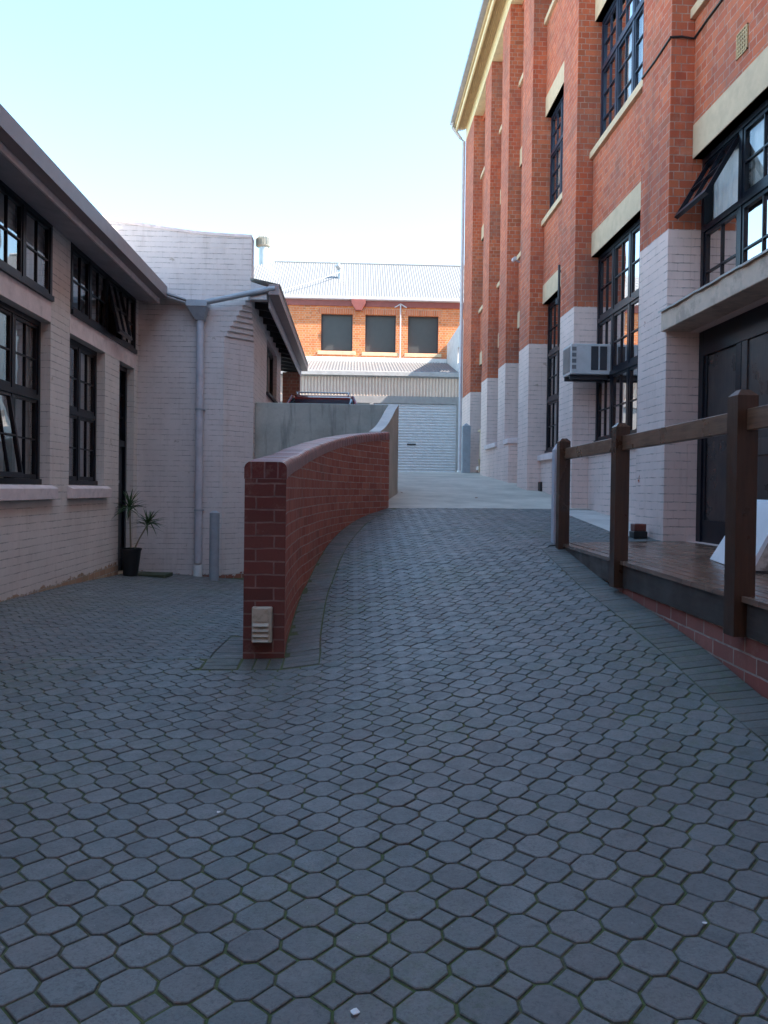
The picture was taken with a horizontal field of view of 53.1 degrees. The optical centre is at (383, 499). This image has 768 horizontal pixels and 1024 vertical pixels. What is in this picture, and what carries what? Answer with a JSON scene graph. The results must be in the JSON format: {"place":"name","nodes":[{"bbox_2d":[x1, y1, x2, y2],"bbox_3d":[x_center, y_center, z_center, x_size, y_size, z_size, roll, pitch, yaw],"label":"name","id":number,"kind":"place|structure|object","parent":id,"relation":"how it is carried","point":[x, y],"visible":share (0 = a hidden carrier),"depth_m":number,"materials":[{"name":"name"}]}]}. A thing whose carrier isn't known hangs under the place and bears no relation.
{"place":"outdoors","nodes":[
{"label":"outdoors","id":0,"kind":"place"},
{"bbox_2d":[0,0,481,265],"label":"sky","id":1,"kind":"structure","parent":0,"point":[322,129],"materials":[{"name":"blue"}]},
{"bbox_2d":[286,392,356,403],"bbox_3d":[-1.363,-1.588,17.089,1.810,1.592,4.300,1,1,-2],"label":"parked car","id":2,"kind":"object","parent":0,"point":[320,399],"visible":0.24,"depth_m":16.64,"materials":[{"name":"red paint"}]},
{"bbox_2d":[0,508,767,1023],"bbox_3d":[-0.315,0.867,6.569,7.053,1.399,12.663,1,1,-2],"label":"paving","id":3,"kind":"structure","parent":0,"point":[108,632],"depth_m":2.78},
{"bbox_2d":[0,104,166,601],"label":"brick building","id":4,"kind":"structure","parent":3,"relation":"on","point":[68,415],"depth_m":9.21,"materials":[{"name":"brick"}]},
{"bbox_2d":[0,300,41,484],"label":"window","id":5,"kind":"structure","parent":4,"relation":"in","point":[20,333],"depth_m":8.64,"materials":[{"name":"black glass"}]},
{"bbox_2d":[0,180,53,301],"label":"window","id":6,"kind":"structure","parent":4,"relation":"in","point":[26,237],"depth_m":8.27,"materials":[{"name":"black glass"}]},
{"bbox_2d":[69,338,97,484],"bbox_3d":[-4.138,-1.134,10.323,0.138,1.922,1.380,1,1,-2],"label":"window","id":7,"kind":"structure","parent":4,"relation":"in","point":[83,360],"depth_m":10.64,"materials":[{"name":"black glass"}]},
{"bbox_2d":[70,242,136,353],"bbox_3d":[-3.941,-2.798,11.071,0.254,0.908,2.880,1,1,-2],"label":"window","id":8,"kind":"structure","parent":4,"relation":"in","point":[123,304],"depth_m":10.98,"materials":[{"name":"black glass"}]},
{"bbox_2d":[118,365,126,570],"bbox_3d":[-4.226,-0.481,12.095,0.110,3.270,0.790,1,1,-2],"label":"door","id":9,"kind":"structure","parent":4,"relation":"in","point":[122,370],"depth_m":12.40,"materials":[{"name":"black paint"}]},
{"bbox_2d":[115,489,163,575],"bbox_3d":[-3.781,0.487,11.726,0.986,1.361,0.821,1,1,-2],"label":"potted plant","id":10,"kind":"object","parent":3,"relation":"on","point":[130,557],"visible":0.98,"depth_m":11.63,"materials":[{"name":"green plant"}]},
{"bbox_2d":[138,572,172,577],"bbox_3d":[-3.607,1.183,11.992,0.504,0.053,0.382,1,1,3],"label":"doormat","id":11,"kind":"object","parent":3,"relation":"on","point":[159,574],"visible":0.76,"depth_m":11.88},
{"bbox_2d":[209,511,219,580],"bbox_3d":[-2.677,0.799,12.111,0.155,1.230,0.155,1,1,-2],"label":"bollard","id":12,"kind":"object","parent":3,"relation":"on","point":[214,546],"visible":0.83,"depth_m":12.05,"materials":[{"name":"white metal"}]},
{"bbox_2d":[243,432,389,658],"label":"brick wall","id":13,"kind":"structure","parent":3,"relation":"on","point":[305,503],"depth_m":6.33,"materials":[{"name":"red brick"}]},
{"bbox_2d":[252,606,272,642],"bbox_3d":[-0.801,0.824,5.037,0.132,0.235,0.062,1,1,-2],"label":"wall light","id":14,"kind":"object","parent":13,"relation":"attached to","point":[262,616],"visible":1,"depth_m":5.02,"materials":[{"name":"beige metal"}]},
{"bbox_2d":[255,402,398,498],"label":"retaining wall","id":15,"kind":"structure","parent":3,"relation":"on","point":[279,427],"depth_m":13.49,"materials":[{"name":"grey concrete"}]},
{"bbox_2d":[350,1008,359,1014],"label":"litter","id":16,"kind":"object","parent":3,"relation":"on","point":[354,1011],"visible":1,"depth_m":1.71,"materials":[{"name":"white paper"}]},
{"bbox_2d":[551,444,556,543],"bbox_3d":[1.742,-0.029,7.699,0.100,1.110,0.100,1,1,-2],"label":"bollard","id":17,"kind":"object","parent":3,"relation":"on","point":[553,496],"visible":0.3,"depth_m":7.65,"materials":[{"name":"grey metal"}]},
{"bbox_2d":[629,523,647,537],"bbox_3d":[2.766,0.344,8.352,0.150,0.155,0.150,1,1,-2],"label":"tin pot","id":18,"kind":"object","parent":3,"relation":"on","point":[638,530],"visible":1,"depth_m":8.29,"materials":[{"name":"black metal"}]},
{"bbox_2d":[563,541,767,699],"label":"timber deck","id":19,"kind":"structure","parent":3,"relation":"on","point":[678,585],"depth_m":4.61,"materials":[{"name":"wood"}]},
{"bbox_2d":[555,389,767,636],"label":"timber railing","id":20,"kind":"object","parent":19,"relation":"on","point":[742,421],"visible":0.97,"depth_m":3.84,"materials":[{"name":"brown wood"}]},
{"bbox_2d":[710,500,767,570],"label":"sandwich board","id":21,"kind":"object","parent":19,"relation":"on","point":[718,555],"visible":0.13,"depth_m":5.03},
{"bbox_2d":[201,508,767,744],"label":"border paving","id":22,"kind":"structure","parent":0,"point":[730,692],"depth_m":5.00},
{"bbox_2d":[389,472,589,509],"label":"driveway","id":23,"kind":"structure","parent":0,"point":[440,490],"depth_m":13.49,"materials":[{"name":"concrete"}]},
{"bbox_2d":[254,235,463,396],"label":"brick building","id":24,"kind":"structure","parent":23,"relation":"on","point":[381,310],"depth_m":29.77,"materials":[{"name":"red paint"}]},
{"bbox_2d":[282,272,339,290],"bbox_3d":[-3.186,-8.491,29.933,3.547,1.380,0.282,0,1,-35],"label":"cable","id":25,"kind":"object","parent":24,"relation":"attached to","point":[311,281],"visible":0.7,"depth_m":30.02,"materials":[{"name":"grey paint"}]},
{"bbox_2d":[321,314,352,350],"bbox_3d":[-1.824,-6.426,29.724,1.210,1.420,0.050,1,1,-2],"label":"window","id":26,"kind":"structure","parent":24,"relation":"in","point":[336,330],"depth_m":29.72,"materials":[{"name":"grey glass"}]},
{"bbox_2d":[365,315,395,352],"bbox_3d":[-0.141,-6.395,29.794,1.180,1.440,0.050,1,1,-2],"label":"window","id":27,"kind":"structure","parent":24,"relation":"in","point":[380,331],"depth_m":29.78,"materials":[{"name":"grey glass"}]},
{"bbox_2d":[408,316,437,353],"bbox_3d":[1.508,-6.365,29.863,1.180,1.440,0.050,1,1,-2],"label":"window","id":28,"kind":"structure","parent":24,"relation":"in","point":[422,331],"depth_m":29.86,"materials":[{"name":"grey glass"}]},
{"bbox_2d":[280,356,458,471],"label":"garage","id":29,"kind":"structure","parent":23,"relation":"on","point":[428,432],"depth_m":26.06,"materials":[{"name":"beige metal"}]},
{"bbox_2d":[373,403,455,471],"bbox_3d":[1.032,-2.058,26.059,2.820,2.350,0.047,1,1,-2],"label":"roller door","id":30,"kind":"structure","parent":29,"relation":"in","point":[426,432],"depth_m":26.08,"materials":[{"name":"metal"}]},
{"bbox_2d":[447,325,462,452],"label":"side wall","id":31,"kind":"structure","parent":23,"relation":"on","point":[453,352],"depth_m":27.29,"materials":[{"name":"white paint"}]},
{"bbox_2d":[461,423,470,472],"bbox_3d":[2.229,-1.352,20.895,0.210,1.440,0.210,1,1,-2],"label":"bollard","id":32,"kind":"object","parent":23,"relation":"on","point":[465,453],"visible":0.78,"depth_m":20.79,"materials":[{"name":"grey metal"}]},
{"bbox_2d":[569,510,630,535],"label":"path","id":33,"kind":"structure","parent":0,"point":[598,519],"depth_m":10.18,"materials":[{"name":"concrete"}]},
{"bbox_3d":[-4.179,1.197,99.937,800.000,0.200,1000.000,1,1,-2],"label":"ground","id":34,"kind":"structure","parent":0,"visible":0},
{"bbox_2d":[73,215,307,577],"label":"brick building","id":35,"kind":"structure","parent":34,"relation":"on","point":[220,348],"depth_m":12.74,"materials":[{"name":"white brick"}]},
{"bbox_2d":[267,346,272,395],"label":"window","id":36,"kind":"structure","parent":35,"relation":"in","point":[269,355],"depth_m":16.79,"materials":[{"name":"black glass"}]},
{"bbox_2d":[450,0,767,545],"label":"brick building","id":37,"kind":"structure","parent":34,"relation":"on","point":[615,187],"depth_m":10.52,"materials":[{"name":"brick"}]},
{"bbox_2d":[544,293,560,452],"bbox_3d":[3.123,-2.205,13.238,0.138,2.800,2.144,1,1,-2],"label":"window","id":38,"kind":"structure","parent":37,"relation":"in","point":[553,344],"depth_m":13.94,"materials":[{"name":"black glass"}]},
{"bbox_2d":[550,94,563,207],"bbox_3d":[3.174,-6.110,13.189,0.138,1.910,2.144,1,1,-2],"label":"window","id":39,"kind":"structure","parent":37,"relation":"in","point":[556,152],"depth_m":13.88,"materials":[{"name":"black glass"}]},
{"bbox_2d":[562,343,610,381],"bbox_3d":[2.894,-1.942,10.986,0.592,0.485,0.418,1,1,-2],"label":"air conditioner","id":40,"kind":"object","parent":37,"relation":"attached to","point":[586,362],"visible":1,"depth_m":10.79,"materials":[{"name":"white metal"}]},
{"bbox_2d":[593,218,639,441],"bbox_3d":[3.253,-2.164,10.106,0.138,2.800,2.594,1,1,-2],"label":"window","id":41,"kind":"structure","parent":37,"relation":"in","point":[618,265],"depth_m":10.51,"materials":[{"name":"glass"}]},
{"bbox_2d":[600,0,643,136],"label":"window","id":42,"kind":"structure","parent":37,"relation":"in","point":[623,23],"depth_m":10.63,"materials":[{"name":"glass"}]},
{"bbox_2d":[674,98,767,287],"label":"window","id":43,"kind":"structure","parent":37,"relation":"in","point":[731,185],"depth_m":7.31,"materials":[{"name":"glass"}]}
]}

